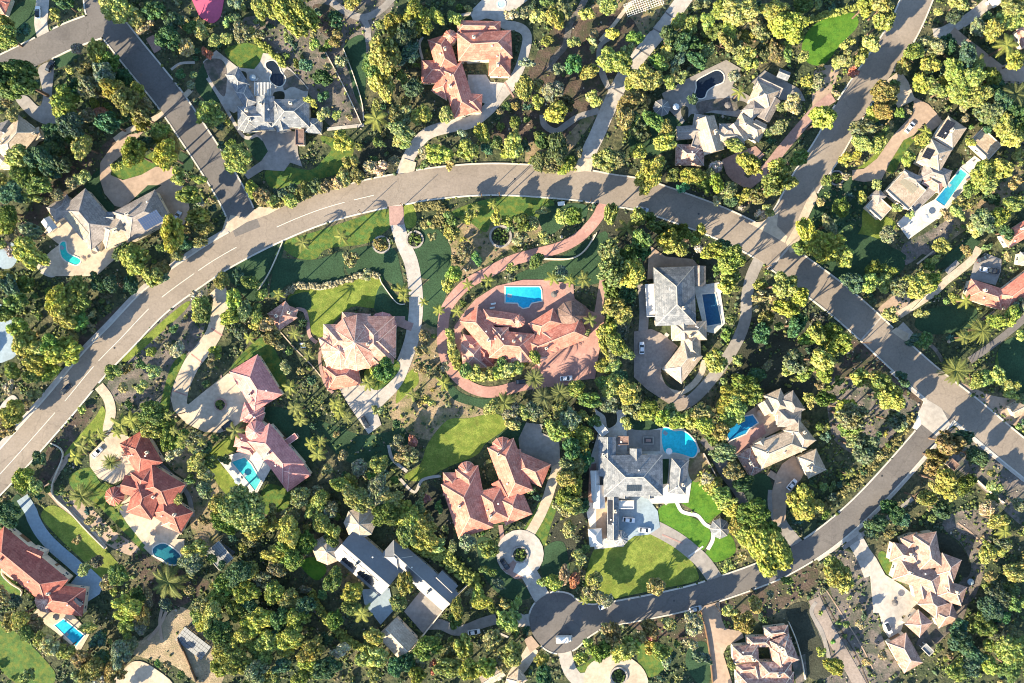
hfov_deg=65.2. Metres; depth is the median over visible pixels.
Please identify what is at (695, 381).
path
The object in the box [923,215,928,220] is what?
patio table
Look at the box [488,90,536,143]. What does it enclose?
soil
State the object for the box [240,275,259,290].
tree
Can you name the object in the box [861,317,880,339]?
road marking
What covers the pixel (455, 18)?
shrub
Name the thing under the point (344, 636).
hedge
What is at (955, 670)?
shrub
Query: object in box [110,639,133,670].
tree
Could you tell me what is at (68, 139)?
shrub
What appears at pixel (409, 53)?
tree
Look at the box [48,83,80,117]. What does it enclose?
tree
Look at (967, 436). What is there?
shrub
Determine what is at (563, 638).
delivery truck
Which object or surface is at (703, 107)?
patio
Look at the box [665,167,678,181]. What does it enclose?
shrub
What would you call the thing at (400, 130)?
tree
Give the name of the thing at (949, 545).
lawn
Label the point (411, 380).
lawn
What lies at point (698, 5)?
shrub
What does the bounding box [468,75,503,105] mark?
driveway
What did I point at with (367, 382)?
palm tree
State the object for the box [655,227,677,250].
shrub
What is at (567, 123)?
path
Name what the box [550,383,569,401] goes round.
palm tree
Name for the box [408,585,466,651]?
garden wall
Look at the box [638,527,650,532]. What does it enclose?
parked car
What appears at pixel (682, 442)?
swimming pool
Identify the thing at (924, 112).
driveway
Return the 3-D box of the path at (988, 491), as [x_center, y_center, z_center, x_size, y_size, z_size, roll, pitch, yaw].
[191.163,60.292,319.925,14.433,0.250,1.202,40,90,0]
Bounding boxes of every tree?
[0,24,22,50]
[0,59,49,100]
[0,172,11,186]
[0,180,24,203]
[0,204,22,223]
[0,271,17,282]
[0,273,19,294]
[0,399,29,427]
[0,418,15,437]
[0,500,21,528]
[2,143,26,167]
[2,290,28,313]
[6,316,31,336]
[9,165,39,188]
[10,329,37,355]
[11,236,49,270]
[11,466,34,494]
[11,607,34,628]
[17,222,44,239]
[21,355,46,375]
[23,145,55,175]
[26,175,52,193]
[30,341,48,364]
[38,635,62,656]
[39,333,59,352]
[41,123,58,137]
[41,141,61,157]
[43,131,67,152]
[43,335,83,364]
[44,284,68,317]
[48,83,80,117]
[48,305,80,329]
[52,154,75,173]
[55,112,92,139]
[64,275,88,303]
[67,77,80,95]
[68,447,88,465]
[69,480,102,509]
[70,134,98,159]
[70,649,92,669]
[70,668,89,682]
[71,295,91,311]
[71,312,89,331]
[74,438,97,454]
[77,75,104,98]
[77,657,104,682]
[82,430,103,446]
[86,38,105,62]
[92,62,115,82]
[93,110,125,133]
[95,428,111,441]
[98,0,133,23]
[98,51,119,71]
[98,78,124,101]
[101,453,121,469]
[102,274,122,293]
[104,660,127,682]
[108,563,129,585]
[110,413,131,434]
[110,594,142,615]
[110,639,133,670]
[111,86,140,116]
[111,427,128,438]
[115,501,128,511]
[117,242,150,274]
[120,136,153,167]
[123,411,141,429]
[126,6,145,28]
[137,400,167,425]
[140,1,166,19]
[140,267,163,287]
[152,138,183,171]
[153,562,189,599]
[154,25,180,50]
[160,213,190,253]
[160,427,176,451]
[163,11,185,31]
[164,411,184,420]
[169,426,190,436]
[175,186,203,203]
[175,438,185,448]
[177,551,203,575]
[178,431,195,441]
[180,539,209,557]
[183,432,207,451]
[184,207,210,226]
[187,443,195,453]
[187,451,205,471]
[190,609,202,624]
[192,596,208,614]
[193,457,202,465]
[195,99,226,126]
[197,437,213,446]
[202,599,222,630]
[203,620,232,643]
[207,589,229,607]
[208,493,226,513]
[209,512,235,534]
[211,640,234,664]
[213,572,232,596]
[216,483,265,532]
[220,308,238,325]
[221,143,251,174]
[222,560,251,588]
[222,647,252,675]
[225,288,242,311]
[225,600,246,623]
[226,421,245,439]
[228,627,252,649]
[236,298,252,320]
[239,580,261,600]
[239,617,262,638]
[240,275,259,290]
[242,518,269,541]
[243,659,269,682]
[244,331,257,343]
[244,560,259,579]
[246,607,273,627]
[250,0,275,20]
[250,641,272,664]
[253,571,275,590]
[255,629,278,652]
[259,545,284,562]
[263,579,284,605]
[269,606,287,630]
[271,0,320,38]
[273,288,287,300]
[275,542,303,571]
[275,627,302,649]
[278,515,300,548]
[278,587,301,609]
[282,379,298,394]
[286,607,311,633]
[287,399,302,414]
[288,326,302,340]
[290,487,310,508]
[290,669,308,682]
[292,402,306,416]
[293,413,309,426]
[294,233,312,252]
[295,635,325,662]
[296,529,317,554]
[296,596,317,614]
[297,659,316,671]
[303,348,315,361]
[304,437,317,449]
[304,489,328,518]
[309,446,327,460]
[311,512,329,532]
[312,656,342,679]
[314,435,329,446]
[322,565,341,592]
[329,395,343,410]
[329,477,350,491]
[332,406,345,420]
[333,131,354,152]
[334,228,350,245]
[340,582,362,603]
[341,484,374,513]
[341,600,361,615]
[343,411,353,424]
[354,602,372,622]
[359,374,376,390]
[362,53,384,77]
[364,106,388,132]
[367,63,395,103]
[367,472,389,505]
[367,646,388,667]
[368,35,401,75]
[371,502,400,526]
[373,356,394,382]
[380,490,404,508]
[383,12,403,36]
[387,104,410,122]
[387,121,415,141]
[393,19,417,45]
[393,282,411,295]
[395,523,416,548]
[397,40,419,65]
[397,291,410,301]
[397,499,412,524]
[399,505,422,529]
[403,0,434,35]
[405,387,419,401]
[410,103,432,125]
[413,514,437,540]
[413,635,444,661]
[414,531,438,551]
[419,297,427,306]
[425,143,453,163]
[431,657,461,677]
[433,304,444,315]
[436,374,451,390]
[451,304,464,317]
[452,632,473,659]
[456,138,478,160]
[462,278,473,290]
[470,202,481,213]
[481,273,494,287]
[482,628,502,653]
[487,199,496,209]
[495,391,516,413]
[496,610,517,632]
[499,640,521,667]
[503,132,523,159]
[514,74,533,101]
[525,368,543,388]
[531,151,547,172]
[531,385,555,408]
[541,80,563,102]
[543,100,567,123]
[543,151,565,173]
[544,270,560,285]
[544,418,565,437]
[545,5,564,30]
[545,131,567,165]
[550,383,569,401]
[555,486,574,509]
[556,469,576,486]
[558,456,574,471]
[559,406,581,430]
[561,496,582,515]
[562,436,580,460]
[564,274,575,287]
[569,471,582,496]
[571,425,593,445]
[576,270,590,287]
[577,392,601,407]
[579,589,589,604]
[583,312,596,326]
[591,147,615,172]
[596,46,625,72]
[596,257,626,286]
[599,245,625,270]
[600,394,619,412]
[601,150,625,171]
[601,297,624,316]
[601,373,629,399]
[601,620,621,645]
[605,332,627,355]
[611,640,636,663]
[615,54,632,75]
[615,219,635,237]
[616,107,634,131]
[618,381,639,405]
[619,244,635,259]
[619,258,644,288]
[626,255,645,279]
[628,63,654,88]
[628,143,647,160]
[630,120,651,142]
[631,228,653,250]
[633,156,665,195]
[637,401,656,421]
[640,70,662,90]
[641,109,664,132]
[652,133,676,151]
[658,118,672,135]
[678,167,706,185]
[690,404,715,419]
[693,416,715,435]
[703,347,727,373]
[708,442,736,462]
[710,0,724,19]
[711,422,730,440]
[716,30,733,51]
[716,412,736,427]
[717,244,746,274]
[720,0,760,26]
[720,385,747,403]
[724,393,747,424]
[730,373,761,395]
[731,85,745,100]
[733,608,755,633]
[734,45,756,67]
[734,523,749,545]
[735,497,770,526]
[736,152,762,175]
[745,389,763,405]
[745,520,793,578]
[758,0,790,20]
[761,167,787,196]
[765,39,785,62]
[765,520,781,533]
[766,271,797,297]
[767,20,773,32]
[771,11,808,44]
[771,299,799,317]
[781,348,807,373]
[784,313,808,337]
[785,287,808,307]
[785,483,814,520]
[795,217,814,240]
[804,349,834,371]
[805,229,839,264]
[806,105,837,130]
[817,213,837,234]
[823,559,850,588]
[827,332,852,354]
[829,398,857,413]
[829,402,869,429]
[834,234,846,251]
[836,245,854,267]
[839,273,863,293]
[839,469,853,478]
[841,436,880,465]
[842,432,869,447]
[848,118,878,135]
[851,134,872,151]
[861,272,878,293]
[865,370,882,388]
[866,12,895,35]
[866,514,889,531]
[867,382,905,411]
[868,135,887,153]
[870,79,899,105]
[871,373,893,390]
[872,102,892,119]
[876,409,907,431]
[889,277,908,297]
[902,271,932,298]
[903,42,924,61]
[904,489,937,506]
[910,72,931,93]
[911,125,931,138]
[918,35,946,56]
[918,468,958,501]
[920,53,941,74]
[925,272,942,293]
[928,430,966,455]
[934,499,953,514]
[936,356,973,384]
[943,57,965,88]
[945,82,973,105]
[947,0,969,11]
[947,628,973,654]
[950,293,971,308]
[954,329,970,344]
[958,38,976,68]
[959,84,993,109]
[962,62,988,87]
[962,445,988,466]
[964,317,993,344]
[966,158,992,189]
[970,208,995,235]
[971,611,997,636]
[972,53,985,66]
[972,102,990,121]
[975,595,1003,621]
[980,18,1005,43]
[984,101,1004,126]
[984,580,1012,607]
[989,33,1018,57]
[989,158,1014,179]
[991,110,1015,140]
[991,207,1010,227]
[992,634,1023,664]
[993,525,1011,538]
[994,89,1013,111]
[996,657,1021,682]
[999,0,1023,14]
[1000,129,1023,147]
[1001,196,1023,212]
[1002,81,1023,106]
[1002,562,1023,582]
[1008,9,1023,30]
[1008,102,1023,127]
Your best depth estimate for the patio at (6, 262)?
319.77 m
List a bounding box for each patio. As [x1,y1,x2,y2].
[0,243,16,268]
[0,304,15,362]
[0,395,17,408]
[34,608,89,649]
[37,219,128,275]
[115,661,172,682]
[116,484,179,544]
[143,539,184,565]
[203,50,308,112]
[204,58,226,95]
[218,450,270,492]
[273,91,284,98]
[283,69,307,90]
[362,588,392,623]
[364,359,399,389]
[454,280,604,386]
[461,328,471,337]
[470,0,526,21]
[564,284,585,309]
[587,483,623,548]
[588,463,595,502]
[589,409,699,505]
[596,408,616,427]
[596,497,606,538]
[627,429,659,450]
[647,246,698,278]
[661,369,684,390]
[662,60,749,123]
[681,106,688,121]
[688,452,708,481]
[695,282,724,332]
[696,98,738,113]
[726,406,782,453]
[734,423,765,452]
[737,101,746,110]
[792,654,806,682]
[897,156,979,238]
[916,592,971,649]
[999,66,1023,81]
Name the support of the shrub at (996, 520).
on the soil at (950, 523)
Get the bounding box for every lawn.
[0,568,20,594]
[0,621,55,682]
[3,494,51,553]
[10,0,36,42]
[41,505,117,577]
[53,51,77,67]
[64,406,105,455]
[69,467,145,551]
[84,170,113,211]
[111,152,159,179]
[122,301,189,361]
[133,185,158,200]
[160,353,185,411]
[179,152,192,170]
[195,63,219,102]
[204,436,236,467]
[209,442,227,493]
[216,468,236,491]
[225,43,265,68]
[226,244,283,301]
[231,337,286,390]
[244,137,267,160]
[261,484,291,514]
[264,407,310,460]
[265,136,353,187]
[270,251,344,297]
[283,209,390,259]
[287,276,382,336]
[288,292,310,309]
[301,557,326,579]
[343,35,365,105]
[345,246,403,287]
[374,285,408,320]
[396,369,418,402]
[403,204,416,228]
[404,414,505,480]
[414,227,450,278]
[422,270,447,326]
[447,381,496,406]
[452,196,553,231]
[477,537,529,599]
[497,422,525,444]
[515,231,607,285]
[524,501,555,545]
[539,203,587,234]
[541,541,568,586]
[576,657,594,672]
[583,534,698,602]
[626,413,658,429]
[628,115,686,150]
[637,643,663,676]
[646,150,663,155]
[658,503,710,550]
[663,459,668,483]
[682,481,721,522]
[685,641,710,682]
[706,534,735,561]
[743,473,771,521]
[786,602,830,679]
[802,13,858,65]
[827,234,904,277]
[854,148,883,168]
[858,209,903,258]
[878,551,901,583]
[887,135,915,173]
[914,305,976,334]
[937,236,979,268]
[937,533,970,577]
[995,352,998,364]
[998,337,1023,394]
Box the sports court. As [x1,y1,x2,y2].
[192,0,223,22]
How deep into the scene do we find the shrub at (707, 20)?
312.25 m
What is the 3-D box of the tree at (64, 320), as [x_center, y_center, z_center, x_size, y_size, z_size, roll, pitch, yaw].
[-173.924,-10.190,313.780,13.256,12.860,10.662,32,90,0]
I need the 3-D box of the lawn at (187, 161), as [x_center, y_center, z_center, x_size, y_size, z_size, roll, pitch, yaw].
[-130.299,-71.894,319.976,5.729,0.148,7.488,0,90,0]
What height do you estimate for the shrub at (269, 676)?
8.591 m
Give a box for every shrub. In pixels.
[0,14,15,26]
[0,220,17,234]
[0,240,6,249]
[0,304,15,321]
[1,612,19,632]
[4,361,20,378]
[17,275,34,292]
[17,625,33,641]
[21,192,42,202]
[21,370,40,383]
[27,476,45,495]
[27,613,44,632]
[40,363,60,382]
[52,0,76,12]
[56,642,75,659]
[64,134,74,143]
[64,354,78,366]
[76,59,93,75]
[90,271,106,292]
[92,649,110,665]
[92,666,105,682]
[99,574,116,590]
[104,364,122,380]
[111,241,128,260]
[112,611,133,623]
[115,68,132,85]
[117,621,134,639]
[123,275,137,294]
[125,586,145,602]
[129,81,144,99]
[130,104,154,122]
[131,116,150,131]
[133,605,150,625]
[134,20,154,34]
[137,137,155,151]
[140,423,161,438]
[149,122,170,138]
[150,260,170,273]
[151,135,162,143]
[153,418,170,428]
[163,132,185,153]
[169,246,183,260]
[170,166,188,185]
[174,428,189,448]
[178,38,194,56]
[179,233,193,249]
[181,20,196,33]
[191,295,209,307]
[192,221,214,234]
[193,440,212,453]
[194,301,211,323]
[195,618,203,631]
[196,107,206,123]
[208,345,221,360]
[210,658,225,677]
[214,271,229,289]
[229,321,247,340]
[231,266,244,287]
[232,585,245,604]
[233,20,251,43]
[240,598,257,613]
[244,179,258,198]
[246,639,258,653]
[250,303,262,323]
[252,187,271,204]
[259,317,274,331]
[263,328,279,344]
[263,669,280,682]
[266,561,285,577]
[271,626,285,635]
[271,658,291,673]
[275,644,294,657]
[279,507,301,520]
[295,180,309,202]
[303,668,321,679]
[307,177,322,193]
[312,69,334,86]
[323,500,337,517]
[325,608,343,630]
[327,10,342,27]
[328,29,342,47]
[333,129,345,141]
[342,154,358,168]
[342,252,359,267]
[343,0,361,11]
[345,472,358,488]
[350,166,364,184]
[351,458,367,476]
[354,651,370,667]
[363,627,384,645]
[366,665,382,682]
[369,367,382,381]
[369,455,388,473]
[387,656,400,677]
[393,444,413,463]
[396,138,411,148]
[396,652,415,672]
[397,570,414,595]
[398,105,411,125]
[400,447,418,467]
[401,77,423,97]
[408,666,426,682]
[430,6,444,24]
[439,641,456,658]
[443,223,460,239]
[444,265,462,281]
[447,10,462,25]
[448,612,461,629]
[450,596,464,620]
[456,239,473,261]
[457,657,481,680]
[461,208,477,224]
[469,596,493,609]
[474,122,490,142]
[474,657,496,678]
[478,539,499,558]
[494,655,510,672]
[500,148,508,158]
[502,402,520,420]
[513,213,529,232]
[517,403,532,420]
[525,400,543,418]
[529,252,544,269]
[533,649,549,666]
[534,130,548,148]
[536,664,551,682]
[545,573,563,591]
[549,426,571,441]
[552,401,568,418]
[554,94,574,111]
[555,0,572,20]
[557,155,574,174]
[557,564,569,586]
[565,53,581,74]
[565,206,582,225]
[566,379,584,397]
[568,458,585,475]
[577,451,594,472]
[579,445,590,453]
[580,498,588,512]
[585,89,602,107]
[589,637,610,663]
[594,358,613,373]
[594,375,608,390]
[595,323,606,339]
[597,249,604,257]
[598,338,610,361]
[599,0,617,15]
[599,237,616,252]
[604,202,618,224]
[604,321,616,334]
[607,349,620,362]
[613,306,632,324]
[616,93,637,110]
[616,321,629,341]
[618,285,636,304]
[621,398,641,411]
[622,634,640,654]
[624,76,636,92]
[630,207,646,225]
[633,246,651,260]
[640,399,657,414]
[640,618,658,639]
[645,211,655,228]
[646,221,670,234]
[646,577,665,596]
[648,52,668,70]
[652,641,672,661]
[654,409,669,426]
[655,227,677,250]
[659,24,678,44]
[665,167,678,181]
[669,223,688,240]
[669,411,684,429]
[671,12,686,29]
[673,31,690,52]
[674,240,688,255]
[683,14,697,34]
[683,408,695,429]
[684,231,700,244]
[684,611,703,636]
[686,50,706,69]
[688,35,705,50]
[692,0,711,11]
[692,223,706,244]
[697,178,710,194]
[699,12,715,29]
[700,241,723,258]
[703,476,722,493]
[704,22,722,40]
[704,432,722,446]
[708,173,723,193]
[711,486,731,503]
[715,398,730,414]
[717,181,737,199]
[717,275,736,294]
[720,269,740,282]
[722,22,736,39]
[722,460,744,479]
[723,503,738,517]
[724,138,746,152]
[728,517,744,535]
[731,36,743,54]
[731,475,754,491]
[734,187,752,202]
[739,29,755,44]
[746,14,763,29]
[746,367,766,380]
[747,188,768,204]
[751,24,771,42]
[753,322,771,344]
[755,43,769,61]
[757,310,774,326]
[767,157,787,173]
[769,119,788,134]
[784,92,802,114]
[785,173,798,189]
[787,148,809,165]
[791,239,808,255]
[792,0,813,13]
[797,332,816,344]
[797,364,815,381]
[807,321,827,344]
[814,367,832,383]
[814,391,836,406]
[822,658,844,676]
[824,322,843,341]
[824,341,836,360]
[824,555,838,567]
[831,197,849,217]
[832,423,861,436]
[837,151,862,163]
[845,367,869,386]
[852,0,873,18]
[855,34,880,54]
[862,105,879,122]
[865,259,882,273]
[867,0,894,20]
[876,272,892,293]
[878,263,898,276]
[879,225,896,243]
[880,499,897,514]
[888,506,904,525]
[895,55,911,74]
[914,132,931,148]
[914,331,933,349]
[922,449,948,465]
[927,500,950,519]
[929,83,948,98]
[931,237,951,254]
[937,75,952,84]
[940,33,956,55]
[944,7,964,24]
[944,657,966,682]
[948,617,969,633]
[952,194,972,208]
[952,430,974,444]
[956,474,977,496]
[962,178,979,198]
[962,657,979,676]
[965,645,988,664]
[966,370,983,389]
[968,16,984,36]
[976,541,997,563]
[979,177,998,194]
[981,369,994,386]
[981,653,997,675]
[982,193,1000,205]
[982,513,1010,528]
[982,638,995,652]
[983,66,1002,84]
[985,314,1007,328]
[987,534,1012,549]
[988,80,1005,92]
[988,620,1008,641]
[990,364,1006,385]
[993,609,1010,624]
[995,223,1014,241]
[996,9,1012,29]
[997,538,1013,557]
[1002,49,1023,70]
[1002,379,1021,391]
[1004,304,1021,326]
[1007,625,1023,637]
[1008,592,1021,612]
[1012,297,1023,314]
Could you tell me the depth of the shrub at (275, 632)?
311.33 m
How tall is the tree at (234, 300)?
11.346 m
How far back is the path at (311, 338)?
319.81 m
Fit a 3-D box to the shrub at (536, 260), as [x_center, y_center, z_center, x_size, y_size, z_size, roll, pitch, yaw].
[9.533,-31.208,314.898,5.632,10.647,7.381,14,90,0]
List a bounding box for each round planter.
[214,398,226,410]
[372,236,389,253]
[406,230,423,248]
[489,225,511,247]
[511,546,528,562]
[610,667,627,682]
[830,170,843,185]
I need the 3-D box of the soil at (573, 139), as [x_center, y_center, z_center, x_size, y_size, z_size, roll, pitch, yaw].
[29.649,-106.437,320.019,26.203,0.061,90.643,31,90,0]
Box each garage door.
[20,534,30,541]
[888,633,899,639]
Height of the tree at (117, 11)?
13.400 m
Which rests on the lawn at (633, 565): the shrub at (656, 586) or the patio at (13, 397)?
the shrub at (656, 586)
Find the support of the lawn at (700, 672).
on the ground at (814, 414)
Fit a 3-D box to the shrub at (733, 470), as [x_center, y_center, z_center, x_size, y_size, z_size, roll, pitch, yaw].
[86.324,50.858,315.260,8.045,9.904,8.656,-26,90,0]
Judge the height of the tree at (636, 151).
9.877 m
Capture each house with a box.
[0,0,14,16]
[0,115,43,169]
[0,526,89,616]
[46,188,169,252]
[105,432,194,533]
[225,67,322,145]
[230,354,283,422]
[233,412,311,491]
[267,301,297,329]
[313,508,457,656]
[318,312,396,390]
[421,20,512,118]
[441,437,550,538]
[460,300,588,367]
[479,667,527,682]
[588,422,688,546]
[645,265,706,383]
[675,77,782,165]
[731,623,798,682]
[736,388,825,478]
[863,116,1000,219]
[886,530,966,637]
[961,270,1023,309]
[985,0,1000,9]
[997,220,1023,265]
[1006,401,1023,417]
[1012,27,1023,49]
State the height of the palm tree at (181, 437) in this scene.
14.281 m
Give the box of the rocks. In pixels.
[0,0,1023,682]
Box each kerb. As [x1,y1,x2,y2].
[0,37,34,54]
[0,232,228,449]
[0,390,93,495]
[52,15,84,29]
[52,37,101,59]
[98,207,386,383]
[103,39,159,109]
[126,22,183,92]
[164,117,226,216]
[186,98,253,207]
[278,174,392,208]
[405,194,595,204]
[416,163,532,170]
[550,591,597,604]
[572,629,599,650]
[593,170,755,222]
[614,580,704,601]
[618,206,753,257]
[619,610,689,624]
[719,426,949,601]
[722,562,756,575]
[768,104,835,218]
[770,269,924,398]
[803,255,893,327]
[804,430,915,538]
[817,101,873,192]
[837,0,900,99]
[894,0,933,71]
[912,346,1023,437]
[953,420,1023,478]
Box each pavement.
[0,207,269,446]
[817,444,936,560]
[890,371,1023,481]
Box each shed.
[776,68,790,80]
[945,458,959,470]
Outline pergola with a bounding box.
[254,82,271,95]
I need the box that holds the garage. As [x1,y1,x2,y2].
[885,631,922,672]
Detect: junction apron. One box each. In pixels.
[226,207,275,231]
[400,159,415,172]
[573,158,592,172]
[750,209,786,242]
[786,187,816,252]
[891,327,908,340]
[918,399,949,435]
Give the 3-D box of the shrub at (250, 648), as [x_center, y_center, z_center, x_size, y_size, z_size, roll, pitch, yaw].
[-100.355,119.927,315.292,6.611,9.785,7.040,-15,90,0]
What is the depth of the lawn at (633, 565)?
319.91 m
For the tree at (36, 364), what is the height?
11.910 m
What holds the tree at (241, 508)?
on the ground at (814, 414)
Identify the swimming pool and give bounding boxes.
[53,618,85,646]
[59,240,81,265]
[152,542,180,565]
[231,456,261,491]
[265,59,285,86]
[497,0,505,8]
[504,286,542,308]
[661,427,698,457]
[694,69,724,99]
[701,292,721,326]
[727,414,758,441]
[934,167,967,207]
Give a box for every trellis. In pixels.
[175,627,210,658]
[623,0,663,16]
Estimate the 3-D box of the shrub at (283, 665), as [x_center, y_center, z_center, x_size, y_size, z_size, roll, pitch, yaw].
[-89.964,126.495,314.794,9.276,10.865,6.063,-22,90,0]
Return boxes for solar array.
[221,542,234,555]
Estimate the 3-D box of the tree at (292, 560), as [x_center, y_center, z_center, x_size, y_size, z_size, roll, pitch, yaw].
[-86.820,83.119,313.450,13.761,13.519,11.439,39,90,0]
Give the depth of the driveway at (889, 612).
319.73 m
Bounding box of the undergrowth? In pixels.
[0,0,1023,682]
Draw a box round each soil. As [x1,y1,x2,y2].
[7,136,115,243]
[39,404,95,484]
[44,453,139,554]
[77,300,125,345]
[107,284,207,412]
[130,607,223,682]
[131,553,209,611]
[162,434,213,478]
[186,454,218,548]
[243,0,393,126]
[312,4,343,36]
[314,420,407,467]
[353,139,401,176]
[388,324,483,440]
[400,483,453,546]
[448,219,541,278]
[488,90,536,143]
[525,0,664,163]
[527,7,638,149]
[550,398,589,561]
[591,208,751,280]
[627,610,707,645]
[660,166,776,221]
[720,562,818,628]
[727,313,817,399]
[731,469,790,549]
[809,170,905,279]
[812,585,851,682]
[826,339,922,424]
[826,549,899,682]
[827,377,919,452]
[876,287,910,321]
[897,287,909,308]
[901,232,934,264]
[923,218,953,254]
[942,509,991,607]
[944,176,1012,241]
[948,428,1023,526]
[959,382,1023,427]
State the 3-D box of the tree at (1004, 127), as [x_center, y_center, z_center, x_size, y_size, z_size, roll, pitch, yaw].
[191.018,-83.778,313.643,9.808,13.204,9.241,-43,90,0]
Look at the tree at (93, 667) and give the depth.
308.32 m
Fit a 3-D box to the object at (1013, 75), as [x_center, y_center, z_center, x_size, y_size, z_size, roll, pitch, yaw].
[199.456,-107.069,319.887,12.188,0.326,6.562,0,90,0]
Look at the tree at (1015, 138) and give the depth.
310.18 m
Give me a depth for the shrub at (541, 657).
309.58 m
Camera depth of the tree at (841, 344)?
300.68 m
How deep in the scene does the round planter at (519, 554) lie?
319.22 m
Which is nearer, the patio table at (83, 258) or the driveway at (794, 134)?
the patio table at (83, 258)
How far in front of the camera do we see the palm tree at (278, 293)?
308.62 m
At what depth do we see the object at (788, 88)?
319.76 m
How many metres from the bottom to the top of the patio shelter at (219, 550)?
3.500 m
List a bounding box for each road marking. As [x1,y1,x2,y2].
[0,413,54,473]
[100,316,141,358]
[277,202,344,226]
[767,245,790,269]
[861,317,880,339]
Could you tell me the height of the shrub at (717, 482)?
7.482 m
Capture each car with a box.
[34,6,40,18]
[45,60,54,71]
[60,383,71,394]
[74,597,83,606]
[91,447,102,457]
[174,210,181,218]
[221,420,232,430]
[360,416,369,427]
[468,628,479,634]
[500,558,509,569]
[516,378,527,383]
[560,375,572,380]
[622,517,634,522]
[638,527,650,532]
[639,342,643,353]
[689,605,701,612]
[786,479,796,490]
[883,621,892,633]
[904,121,914,133]
[976,254,988,262]
[979,266,989,272]
[988,268,999,273]
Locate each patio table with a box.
[53,613,59,619]
[80,255,86,261]
[150,529,156,535]
[234,478,240,483]
[249,74,255,80]
[551,291,556,297]
[666,448,671,454]
[673,103,678,109]
[724,102,730,108]
[892,599,897,605]
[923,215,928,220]
[967,579,973,584]
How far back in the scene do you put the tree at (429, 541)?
310.31 m
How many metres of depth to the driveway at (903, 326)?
319.72 m
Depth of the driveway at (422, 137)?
319.86 m
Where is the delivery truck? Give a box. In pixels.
[556,634,571,643]
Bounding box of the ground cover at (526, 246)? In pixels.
[0,0,1023,682]
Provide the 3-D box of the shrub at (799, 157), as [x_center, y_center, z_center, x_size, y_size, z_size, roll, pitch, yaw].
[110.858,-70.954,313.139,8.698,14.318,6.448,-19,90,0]
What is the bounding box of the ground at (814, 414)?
[0,0,1023,682]
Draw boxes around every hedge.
[253,37,286,67]
[253,170,363,209]
[278,271,380,301]
[307,588,375,651]
[408,545,454,563]
[413,545,483,587]
[414,200,444,229]
[447,337,525,381]
[528,154,577,170]
[602,279,618,324]
[696,469,731,523]
[808,1,857,23]
[813,412,915,518]
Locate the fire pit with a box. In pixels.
[643,436,653,444]
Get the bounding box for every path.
[56,499,106,548]
[113,89,191,141]
[147,611,167,640]
[158,609,162,639]
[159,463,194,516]
[171,61,194,69]
[296,307,317,343]
[318,348,333,393]
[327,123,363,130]
[329,0,394,20]
[331,0,347,14]
[360,16,370,41]
[387,445,407,472]
[395,316,404,321]
[396,317,413,330]
[400,475,440,492]
[419,37,423,59]
[498,525,503,539]
[540,108,599,133]
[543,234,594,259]
[546,0,587,72]
[595,279,604,314]
[596,37,610,88]
[599,0,636,41]
[600,67,611,96]
[604,0,628,30]
[637,284,648,330]
[660,360,705,394]
[662,534,682,543]
[675,503,714,549]
[700,438,727,466]
[708,446,747,503]
[767,470,775,479]
[809,596,865,682]
[809,601,830,657]
[821,595,867,682]
[827,591,873,669]
[842,497,913,549]
[917,251,933,264]
[929,344,943,361]
[957,522,990,559]
[968,315,1023,362]
[974,310,994,324]
[977,481,1003,504]
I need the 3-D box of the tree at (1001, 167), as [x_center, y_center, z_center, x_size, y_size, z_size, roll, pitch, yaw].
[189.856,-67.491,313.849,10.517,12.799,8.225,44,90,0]
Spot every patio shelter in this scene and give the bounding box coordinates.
[41,216,58,232]
[206,540,233,569]
[919,642,933,655]
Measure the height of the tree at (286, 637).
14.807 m
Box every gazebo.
[653,99,670,115]
[709,518,728,538]
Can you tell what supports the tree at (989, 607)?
on the ground at (814, 414)
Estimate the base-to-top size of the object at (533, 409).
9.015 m
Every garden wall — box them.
[1,569,22,596]
[50,443,104,548]
[177,638,197,681]
[206,77,261,139]
[259,241,282,288]
[280,331,320,376]
[309,275,404,304]
[325,51,361,124]
[343,48,363,120]
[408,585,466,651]
[544,232,596,258]
[700,611,712,682]
[703,453,716,475]
[788,621,805,679]
[911,294,927,309]
[938,189,962,218]
[978,480,1004,502]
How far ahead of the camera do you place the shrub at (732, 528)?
311.54 m
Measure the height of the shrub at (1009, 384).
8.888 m
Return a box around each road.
[0,16,101,65]
[0,164,1023,493]
[85,0,259,236]
[529,592,611,652]
[581,0,691,170]
[611,411,953,623]
[760,0,931,247]
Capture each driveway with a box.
[16,62,55,123]
[17,494,82,574]
[34,0,48,36]
[70,569,102,600]
[89,429,134,483]
[95,383,115,437]
[100,132,189,223]
[146,35,160,52]
[170,373,247,432]
[172,288,227,402]
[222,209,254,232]
[244,130,301,178]
[340,381,380,433]
[378,204,422,407]
[389,206,403,224]
[396,80,514,173]
[404,591,441,632]
[429,614,496,635]
[437,203,605,397]
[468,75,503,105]
[494,20,531,91]
[496,530,543,574]
[503,560,524,578]
[505,647,537,682]
[513,562,533,577]
[517,614,529,626]
[519,422,559,466]
[522,571,548,602]
[524,636,538,652]
[526,463,560,534]
[558,651,579,682]
[576,673,584,682]
[584,655,647,682]
[619,497,659,539]
[634,329,690,409]
[651,522,721,580]
[677,257,763,410]
[701,602,743,682]
[722,146,763,186]
[745,93,835,187]
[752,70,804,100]
[768,490,801,546]
[772,455,803,522]
[812,65,838,105]
[846,531,869,577]
[852,97,941,181]
[857,533,914,614]
[870,580,916,637]
[887,73,914,107]
[898,246,981,317]
[898,322,912,338]
[912,399,952,429]
[933,0,987,37]
[945,260,959,273]
[950,27,1003,70]
[970,253,1001,284]
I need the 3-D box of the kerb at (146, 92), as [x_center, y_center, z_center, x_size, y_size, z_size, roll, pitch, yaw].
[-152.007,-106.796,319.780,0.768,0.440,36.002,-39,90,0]

